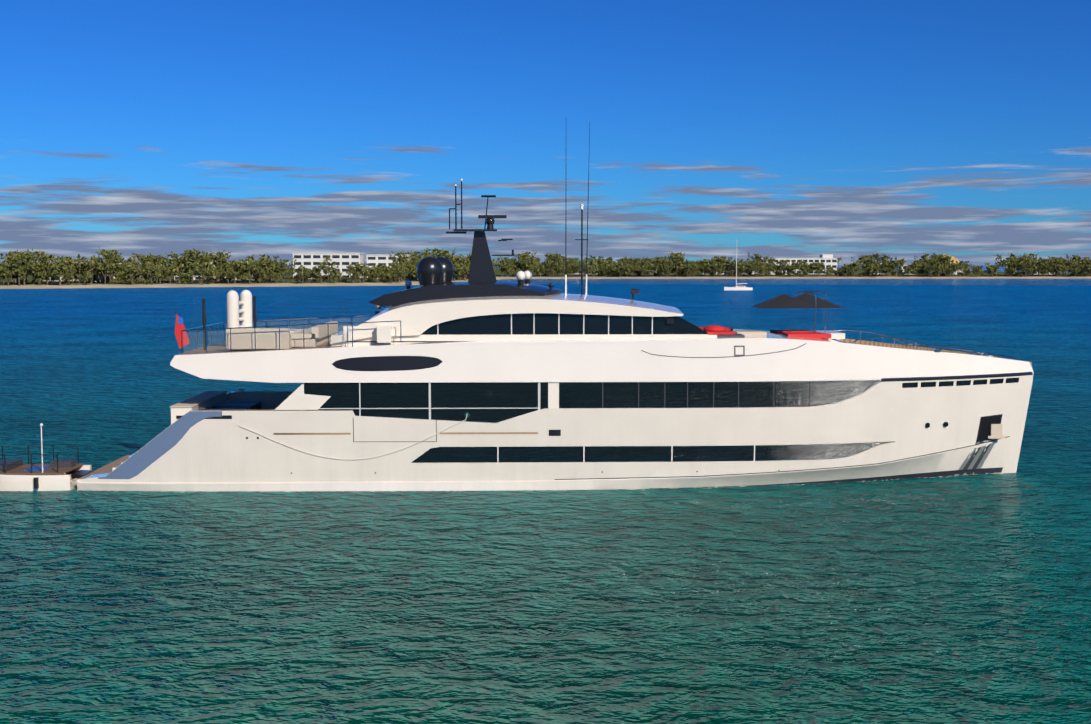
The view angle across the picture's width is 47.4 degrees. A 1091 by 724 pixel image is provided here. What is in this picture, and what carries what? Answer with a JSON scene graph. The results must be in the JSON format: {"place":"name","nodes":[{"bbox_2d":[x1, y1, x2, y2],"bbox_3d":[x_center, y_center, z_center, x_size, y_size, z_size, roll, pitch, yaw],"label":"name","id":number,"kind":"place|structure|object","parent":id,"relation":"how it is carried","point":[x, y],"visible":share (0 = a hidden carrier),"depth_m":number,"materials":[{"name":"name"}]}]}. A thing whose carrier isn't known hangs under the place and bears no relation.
{"place":"outdoors","nodes":[
{"label":"outdoors","id":0,"kind":"place"},
{"bbox_2d":[0,265,1090,723],"bbox_3d":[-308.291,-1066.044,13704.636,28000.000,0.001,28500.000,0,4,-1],"label":"sea water","id":1,"kind":"structure","parent":0,"point":[962,599],"depth_m":38.36,"materials":[{"name":"teal liquid"}]},
{"bbox_2d":[0,423,93,490],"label":"tender","id":2,"kind":"object","parent":1,"relation":"on","point":[57,474],"visible":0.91,"depth_m":52.11,"materials":[{"name":"white plastic"}]},
{"bbox_2d":[92,473,1001,491],"bbox_3d":[0.318,5.052,56.071,40.640,0.001,8.719,0,4,-1],"label":"water foam","id":3,"kind":"object","parent":1,"relation":"on","point":[532,490],"depth_m":51.99,"materials":[{"name":"white liquid"}]},
{"bbox_2d":[77,128,1033,490],"bbox_3d":[1.178,-2.095,55.529,41.780,17.423,8.068,0,4,-1],"label":"yacht","id":4,"kind":"object","parent":1,"relation":"on","point":[441,380],"visible":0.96,"depth_m":52.11,"materials":[{"name":"white metal"}]},
{"bbox_2d":[724,244,752,289],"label":"sailboat","id":5,"kind":"object","parent":1,"relation":"on","point":[736,287],"visible":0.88,"depth_m":453.43,"materials":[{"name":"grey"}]},
{"bbox_2d":[0,268,1090,288],"bbox_3d":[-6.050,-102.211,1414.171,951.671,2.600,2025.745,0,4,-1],"label":"beach","id":6,"kind":"structure","parent":0,"point":[196,283],"depth_m":716.79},
{"bbox_2d":[0,261,24,285],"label":"tree","id":7,"kind":"object","parent":6,"relation":"on","point":[5,268],"visible":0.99,"depth_m":487.23,"materials":[{"name":"green plant"}]},
{"bbox_2d":[5,250,33,285],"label":"tree","id":8,"kind":"object","parent":6,"relation":"on","point":[13,260],"visible":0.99,"depth_m":489.24,"materials":[{"name":"green plant"}]},
{"bbox_2d":[9,261,34,285],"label":"tree","id":9,"kind":"object","parent":6,"relation":"on","point":[27,267],"visible":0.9,"depth_m":490.53,"materials":[{"name":"green plant"}]},
{"bbox_2d":[20,249,46,282],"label":"tree","id":10,"kind":"object","parent":6,"relation":"on","point":[35,253],"visible":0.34,"depth_m":523.93,"materials":[{"name":"green plant"}]},
{"bbox_2d":[24,261,50,283],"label":"tree","id":11,"kind":"object","parent":6,"relation":"on","point":[38,268],"visible":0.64,"depth_m":500.07,"materials":[{"name":"green plant"}]},
{"bbox_2d":[29,270,46,284],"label":"tree","id":12,"kind":"object","parent":6,"relation":"on","point":[36,274],"visible":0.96,"depth_m":498.42,"materials":[{"name":"green plant"}]},
{"bbox_2d":[27,251,62,282],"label":"tree","id":13,"kind":"object","parent":6,"relation":"on","point":[43,257],"visible":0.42,"depth_m":512.43,"materials":[{"name":"green plant"}]},
{"bbox_2d":[47,260,72,285],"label":"tree","id":14,"kind":"object","parent":6,"relation":"on","point":[61,265],"visible":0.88,"depth_m":496.29,"materials":[{"name":"green plant"}]},
{"bbox_2d":[44,268,77,285],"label":"tree","id":15,"kind":"object","parent":6,"relation":"on","point":[58,272],"visible":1,"depth_m":496.35,"materials":[{"name":"green plant"}]},
{"bbox_2d":[50,256,79,283],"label":"tree","id":16,"kind":"object","parent":6,"relation":"on","point":[67,260],"visible":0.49,"depth_m":505.19,"materials":[{"name":"green plant"}]},
{"bbox_2d":[75,271,92,284],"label":"tree","id":17,"kind":"object","parent":6,"relation":"on","point":[86,275],"visible":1,"depth_m":502.82,"materials":[{"name":"green plant"}]},
{"bbox_2d":[81,258,103,283],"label":"tree","id":18,"kind":"object","parent":6,"relation":"on","point":[86,268],"visible":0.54,"depth_m":513.92,"materials":[{"name":"green plant"}]},
{"bbox_2d":[92,262,115,283],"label":"tree","id":19,"kind":"object","parent":6,"relation":"on","point":[107,267],"visible":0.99,"depth_m":509.36,"materials":[{"name":"green plant"}]},
{"bbox_2d":[92,248,121,276],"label":"tree","id":20,"kind":"object","parent":6,"relation":"on","point":[116,251],"visible":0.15,"depth_m":539.07,"materials":[{"name":"green plant"}]},
{"bbox_2d":[96,249,122,279],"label":"tree","id":21,"kind":"object","parent":6,"relation":"on","point":[114,258],"visible":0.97,"depth_m":510.47,"materials":[{"name":"green plant"}]},
{"bbox_2d":[80,263,142,281],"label":"building","id":22,"kind":"structure","parent":6,"relation":"on","point":[101,278],"depth_m":549.98,"materials":[{"name":"grey"}]},
{"bbox_2d":[114,271,125,279],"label":"tree","id":23,"kind":"object","parent":6,"relation":"on","point":[119,276],"visible":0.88,"depth_m":513.84,"materials":[{"name":"green plant"}]},
{"bbox_2d":[122,265,141,284],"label":"tree","id":24,"kind":"object","parent":6,"relation":"on","point":[129,270],"visible":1,"depth_m":509.46,"materials":[{"name":"green plant"}]},
{"bbox_2d":[124,260,156,283],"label":"tree","id":25,"kind":"object","parent":6,"relation":"on","point":[143,266],"visible":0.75,"depth_m":515.46,"materials":[{"name":"green plant"}]},
{"bbox_2d":[128,253,158,263],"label":"tree","id":26,"kind":"object","parent":6,"relation":"on","point":[141,260],"visible":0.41,"depth_m":556.25,"materials":[{"name":"green plant"}]},
{"bbox_2d":[143,265,159,284],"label":"tree","id":27,"kind":"object","parent":6,"relation":"on","point":[156,272],"visible":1,"depth_m":513.73,"materials":[{"name":"green plant"}]},
{"bbox_2d":[145,254,169,281],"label":"tree","id":28,"kind":"object","parent":6,"relation":"on","point":[153,258],"visible":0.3,"depth_m":541.44,"materials":[{"name":"green plant"}]},
{"bbox_2d":[155,262,183,283],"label":"tree","id":29,"kind":"object","parent":6,"relation":"on","point":[168,268],"visible":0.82,"depth_m":523.33,"materials":[{"name":"green plant"}]},
{"bbox_2d":[165,251,190,282],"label":"tree","id":30,"kind":"object","parent":6,"relation":"on","point":[183,258],"visible":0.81,"depth_m":531.67,"materials":[{"name":"green plant"}]},
{"bbox_2d":[184,249,200,281],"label":"tree","id":31,"kind":"object","parent":6,"relation":"on","point":[187,253],"visible":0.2,"depth_m":554.18,"materials":[{"name":"green plant"}]},
{"bbox_2d":[185,248,211,282],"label":"tree","id":32,"kind":"object","parent":6,"relation":"on","point":[195,255],"visible":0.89,"depth_m":530.27,"materials":[{"name":"green plant"}]},
{"bbox_2d":[186,262,218,284],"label":"tree","id":33,"kind":"object","parent":6,"relation":"on","point":[200,269],"visible":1,"depth_m":521.41,"materials":[{"name":"green plant"}]},
{"bbox_2d":[174,261,235,279],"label":"building","id":34,"kind":"structure","parent":6,"relation":"on","point":[177,277],"depth_m":610.38,"materials":[{"name":"grey"}]},
{"bbox_2d":[208,250,229,278],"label":"tree","id":35,"kind":"object","parent":6,"relation":"on","point":[216,253],"visible":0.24,"depth_m":571.21,"materials":[{"name":"green plant"}]},
{"bbox_2d":[209,251,236,282],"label":"tree","id":36,"kind":"object","parent":6,"relation":"on","point":[221,259],"visible":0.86,"depth_m":540.03,"materials":[{"name":"green plant"}]},
{"bbox_2d":[217,266,237,283],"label":"tree","id":37,"kind":"object","parent":6,"relation":"on","point":[227,271],"visible":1,"depth_m":527.22,"materials":[{"name":"green plant"}]},
{"bbox_2d":[221,259,246,282],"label":"tree","id":38,"kind":"object","parent":6,"relation":"on","point":[231,264],"visible":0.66,"depth_m":534.44,"materials":[{"name":"green plant"}]},
{"bbox_2d":[239,262,262,283],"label":"tree","id":39,"kind":"object","parent":6,"relation":"on","point":[245,269],"visible":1,"depth_m":533.77,"materials":[{"name":"green plant"}]},
{"bbox_2d":[245,257,266,281],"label":"tree","id":40,"kind":"object","parent":6,"relation":"on","point":[261,263],"visible":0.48,"depth_m":547.84,"materials":[{"name":"green plant"}]},
{"bbox_2d":[250,269,267,282],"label":"tree","id":41,"kind":"object","parent":6,"relation":"on","point":[255,273],"visible":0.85,"depth_m":540.69,"materials":[{"name":"green plant"}]},
{"bbox_2d":[260,269,280,279],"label":"tree","id":42,"kind":"object","parent":6,"relation":"on","point":[268,275],"visible":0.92,"depth_m":541.92,"materials":[{"name":"green plant"}]},
{"bbox_2d":[260,256,280,280],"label":"tree","id":43,"kind":"object","parent":6,"relation":"on","point":[274,261],"visible":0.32,"depth_m":565.73,"materials":[{"name":"green plant"}]},
{"bbox_2d":[267,264,285,281],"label":"tree","id":44,"kind":"object","parent":6,"relation":"on","point":[278,270],"visible":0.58,"depth_m":554.95,"materials":[{"name":"green plant"}]},
{"bbox_2d":[269,257,296,282],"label":"tree","id":45,"kind":"object","parent":6,"relation":"on","point":[282,263],"visible":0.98,"depth_m":544.36,"materials":[{"name":"green plant"}]},
{"bbox_2d":[290,264,314,283],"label":"tree","id":46,"kind":"object","parent":6,"relation":"on","point":[300,270],"visible":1,"depth_m":540.63,"materials":[{"name":"green plant"}]},
{"bbox_2d":[312,262,330,283],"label":"tree","id":47,"kind":"object","parent":6,"relation":"on","point":[322,266],"visible":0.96,"depth_m":545.74,"materials":[{"name":"green plant"}]},
{"bbox_2d":[292,253,364,278],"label":"building","id":48,"kind":"structure","parent":6,"relation":"on","point":[312,260],"depth_m":650.91,"materials":[{"name":"grey"}]},
{"bbox_2d":[324,265,341,276],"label":"tree","id":49,"kind":"object","parent":6,"relation":"on","point":[334,271],"visible":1,"depth_m":551.02,"materials":[{"name":"green plant"}]},
{"bbox_2d":[346,268,360,278],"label":"tree","id":50,"kind":"object","parent":6,"relation":"on","point":[354,272],"visible":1,"depth_m":553.15,"materials":[{"name":"green plant"}]},
{"bbox_2d":[350,263,370,282],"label":"tree","id":51,"kind":"object","parent":6,"relation":"on","point":[358,267],"visible":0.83,"depth_m":557.79,"materials":[{"name":"green plant"}]},
{"bbox_2d":[371,265,389,281],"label":"tree","id":52,"kind":"object","parent":6,"relation":"on","point":[373,267],"visible":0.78,"depth_m":567.25,"materials":[{"name":"green plant"}]},
{"bbox_2d":[366,255,409,278],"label":"building","id":53,"kind":"structure","parent":6,"relation":"on","point":[376,260],"depth_m":663.44,"materials":[{"name":"grey"}]},
{"bbox_2d":[385,262,408,281],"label":"tree","id":54,"kind":"object","parent":6,"relation":"on","point":[393,267],"visible":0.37,"depth_m":578.89,"materials":[{"name":"green plant"}]},
{"bbox_2d":[391,269,405,282],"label":"tree","id":55,"kind":"object","parent":6,"relation":"on","point":[399,273],"visible":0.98,"depth_m":564.61,"materials":[{"name":"green plant"}]},
{"bbox_2d":[388,251,415,265],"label":"tree","id":56,"kind":"object","parent":6,"relation":"on","point":[402,258],"visible":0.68,"depth_m":591.00,"materials":[{"name":"green plant"}]},
{"bbox_2d":[420,246,442,257],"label":"tree","id":57,"kind":"object","parent":6,"relation":"on","point":[433,251],"visible":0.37,"depth_m":674.81,"materials":[{"name":"green plant"}]},
{"bbox_2d":[436,248,458,261],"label":"tree","id":58,"kind":"object","parent":6,"relation":"on","point":[445,254],"visible":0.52,"depth_m":693.49,"materials":[{"name":"green plant"}]},
{"bbox_2d":[452,256,469,266],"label":"tree","id":59,"kind":"object","parent":6,"relation":"on","point":[465,262],"visible":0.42,"depth_m":675.17,"materials":[{"name":"green plant"}]},
{"bbox_2d":[494,257,511,275],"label":"tree","id":60,"kind":"object","parent":6,"relation":"on","point":[502,265],"visible":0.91,"depth_m":825.67,"materials":[{"name":"green plant"}]},
{"bbox_2d":[513,251,536,261],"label":"tree","id":61,"kind":"object","parent":6,"relation":"on","point":[525,256],"visible":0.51,"depth_m":834.41,"materials":[{"name":"green plant"}]},
{"bbox_2d":[518,257,534,270],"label":"tree","id":62,"kind":"object","parent":6,"relation":"on","point":[530,262],"visible":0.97,"depth_m":820.76,"materials":[{"name":"green plant"}]},
{"bbox_2d":[535,264,547,276],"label":"tree","id":63,"kind":"object","parent":6,"relation":"on","point":[541,267],"visible":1,"depth_m":821.58,"materials":[{"name":"green plant"}]},
{"bbox_2d":[543,251,562,276],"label":"tree","id":64,"kind":"object","parent":6,"relation":"on","point":[557,256],"visible":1,"depth_m":821.91,"materials":[{"name":"green plant"}]},
{"bbox_2d":[558,262,571,271],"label":"tree","id":65,"kind":"object","parent":6,"relation":"on","point":[568,268],"visible":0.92,"depth_m":821.06,"materials":[{"name":"green plant"}]},
{"bbox_2d":[573,261,592,276],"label":"tree","id":66,"kind":"object","parent":6,"relation":"on","point":[584,264],"visible":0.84,"depth_m":823.11,"materials":[{"name":"green plant"}]},
{"bbox_2d":[592,260,614,276],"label":"tree","id":67,"kind":"object","parent":6,"relation":"on","point":[602,264],"visible":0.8,"depth_m":831.78,"materials":[{"name":"green plant"}]},
{"bbox_2d":[598,256,614,264],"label":"tree","id":68,"kind":"object","parent":6,"relation":"on","point":[610,261],"visible":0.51,"depth_m":848.80,"materials":[{"name":"green plant"}]},
{"bbox_2d":[612,263,630,276],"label":"tree","id":69,"kind":"object","parent":6,"relation":"on","point":[623,267],"visible":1,"depth_m":822.75,"materials":[{"name":"green plant"}]},
{"bbox_2d":[634,263,650,276],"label":"tree","id":70,"kind":"object","parent":6,"relation":"on","point":[642,267],"visible":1,"depth_m":825.89,"materials":[{"name":"green plant"}]},
{"bbox_2d":[645,263,658,273],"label":"tree","id":71,"kind":"object","parent":6,"relation":"on","point":[653,266],"visible":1,"depth_m":826.46,"materials":[{"name":"green plant"}]},
{"bbox_2d":[652,256,666,276],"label":"tree","id":72,"kind":"object","parent":6,"relation":"on","point":[659,260],"visible":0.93,"depth_m":830.15,"materials":[{"name":"green plant"}]},
{"bbox_2d":[662,260,674,271],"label":"tree","id":73,"kind":"object","parent":6,"relation":"on","point":[667,262],"visible":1,"depth_m":825.39,"materials":[{"name":"green plant"}]},
{"bbox_2d":[666,251,684,268],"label":"tree","id":74,"kind":"object","parent":6,"relation":"on","point":[679,256],"visible":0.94,"depth_m":828.97,"materials":[{"name":"green plant"}]},
{"bbox_2d":[677,258,699,276],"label":"tree","id":75,"kind":"object","parent":6,"relation":"on","point":[686,264],"visible":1,"depth_m":826.54,"materials":[{"name":"green plant"}]},
{"bbox_2d":[708,255,727,276],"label":"tree","id":76,"kind":"object","parent":6,"relation":"on","point":[718,259],"visible":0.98,"depth_m":830.16,"materials":[{"name":"green plant"}]},
{"bbox_2d":[724,260,741,276],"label":"tree","id":77,"kind":"object","parent":6,"relation":"on","point":[732,265],"visible":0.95,"depth_m":831.09,"materials":[{"name":"green plant"}]},
{"bbox_2d":[740,261,754,276],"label":"tree","id":78,"kind":"object","parent":6,"relation":"on","point":[747,265],"visible":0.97,"depth_m":832.14,"materials":[{"name":"green plant"}]},
{"bbox_2d":[747,252,767,272],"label":"tree","id":79,"kind":"object","parent":6,"relation":"on","point":[757,256],"visible":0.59,"depth_m":865.18,"materials":[{"name":"green plant"}]},
{"bbox_2d":[776,259,790,270],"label":"tree","id":80,"kind":"object","parent":6,"relation":"on","point":[785,262],"visible":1,"depth_m":834.84,"materials":[{"name":"green plant"}]},
{"bbox_2d":[744,254,836,274],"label":"building","id":81,"kind":"structure","parent":6,"relation":"on","point":[827,259],"depth_m":962.25,"materials":[{"name":"white"}]},
{"bbox_2d":[783,260,807,271],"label":"tree","id":82,"kind":"object","parent":6,"relation":"on","point":[793,265],"visible":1,"depth_m":830.89,"materials":[{"name":"green plant"}]},
{"bbox_2d":[798,259,813,276],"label":"tree","id":83,"kind":"object","parent":6,"relation":"on","point":[801,262],"visible":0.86,"depth_m":834.73,"materials":[{"name":"green plant"}]},
{"bbox_2d":[821,265,833,276],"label":"tree","id":84,"kind":"object","parent":6,"relation":"on","point":[828,268],"visible":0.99,"depth_m":835.99,"materials":[{"name":"green plant"}]},
{"bbox_2d":[841,262,862,276],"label":"tree","id":85,"kind":"object","parent":6,"relation":"on","point":[855,267],"visible":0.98,"depth_m":835.98,"materials":[{"name":"green plant"}]},
{"bbox_2d":[847,260,862,271],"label":"tree","id":86,"kind":"object","parent":6,"relation":"on","point":[855,264],"visible":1,"depth_m":836.77,"materials":[{"name":"green plant"}]},
{"bbox_2d":[851,253,874,272],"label":"tree","id":87,"kind":"object","parent":6,"relation":"on","point":[863,259],"visible":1,"depth_m":837.49,"materials":[{"name":"green plant"}]},
{"bbox_2d":[866,265,885,276],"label":"tree","id":88,"kind":"object","parent":6,"relation":"on","point":[876,270],"visible":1,"depth_m":833.08,"materials":[{"name":"green plant"}]},
{"bbox_2d":[872,253,888,275],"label":"tree","id":89,"kind":"object","parent":6,"relation":"on","point":[883,258],"visible":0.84,"depth_m":846.08,"materials":[{"name":"green plant"}]},
{"bbox_2d":[887,257,905,276],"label":"tree","id":90,"kind":"object","parent":6,"relation":"on","point":[900,262],"visible":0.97,"depth_m":839.90,"materials":[{"name":"green plant"}]},
{"bbox_2d":[904,262,919,276],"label":"tree","id":91,"kind":"object","parent":6,"relation":"on","point":[913,267],"visible":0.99,"depth_m":837.39,"materials":[{"name":"green plant"}]},
{"bbox_2d":[923,258,938,276],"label":"tree","id":92,"kind":"object","parent":6,"relation":"on","point":[934,262],"visible":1,"depth_m":835.05,"materials":[{"name":"green plant"}]},
{"bbox_2d":[936,253,950,264],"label":"tree","id":93,"kind":"object","parent":6,"relation":"on","point":[946,260],"visible":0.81,"depth_m":849.97,"materials":[{"name":"green plant"}]},
{"bbox_2d":[951,261,964,276],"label":"tree","id":94,"kind":"object","parent":6,"relation":"on","point":[956,266],"visible":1,"depth_m":835.97,"materials":[{"name":"green plant"}]},
{"bbox_2d":[958,261,972,276],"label":"tree","id":95,"kind":"object","parent":6,"relation":"on","point":[967,266],"visible":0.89,"depth_m":839.03,"materials":[{"name":"green plant"}]},
{"bbox_2d":[986,265,998,276],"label":"tree","id":96,"kind":"object","parent":6,"relation":"on","point":[994,268],"visible":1,"depth_m":838.98,"materials":[{"name":"green plant"}]},
{"bbox_2d":[995,256,1017,270],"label":"tree","id":97,"kind":"object","parent":6,"relation":"on","point":[1004,263],"visible":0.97,"depth_m":844.34,"materials":[{"name":"green plant"}]},
{"bbox_2d":[1014,259,1030,276],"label":"tree","id":98,"kind":"object","parent":6,"relation":"on","point":[1020,263],"visible":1,"depth_m":839.23,"materials":[{"name":"green plant"}]},
{"bbox_2d":[1020,258,1035,270],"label":"tree","id":99,"kind":"object","parent":6,"relation":"on","point":[1033,264],"visible":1,"depth_m":837.42,"materials":[{"name":"green plant"}]},
{"bbox_2d":[1033,258,1048,275],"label":"tree","id":100,"kind":"object","parent":6,"relation":"on","point":[1042,264],"visible":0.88,"depth_m":842.06,"materials":[{"name":"green plant"}]},
{"bbox_2d":[1049,258,1063,276],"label":"tree","id":101,"kind":"object","parent":6,"relation":"on","point":[1058,261],"visible":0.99,"depth_m":842.58,"materials":[{"name":"green plant"}]},
{"bbox_2d":[1053,265,1067,276],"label":"tree","id":102,"kind":"object","parent":6,"relation":"on","point":[1060,268],"visible":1,"depth_m":841.85,"materials":[{"name":"green plant"}]},
{"bbox_2d":[1064,259,1077,275],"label":"tree","id":103,"kind":"object","parent":6,"relation":"on","point":[1068,262],"visible":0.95,"depth_m":847.47,"materials":[{"name":"green plant"}]},
{"bbox_2d":[1063,254,1087,262],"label":"tree","id":104,"kind":"object","parent":6,"relation":"on","point":[1075,257],"visible":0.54,"depth_m":863.15,"materials":[{"name":"green plant"}]},
{"bbox_2d":[1078,262,1090,276],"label":"tree","id":105,"kind":"object","parent":6,"relation":"on","point":[1086,265],"visible":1,"depth_m":842.03,"materials":[{"name":"green plant"}]},
{"bbox_2d":[0,0,1090,264],"label":"sky","id":106,"kind":"structure","parent":0,"point":[906,129],"materials":[{"name":"blue"}]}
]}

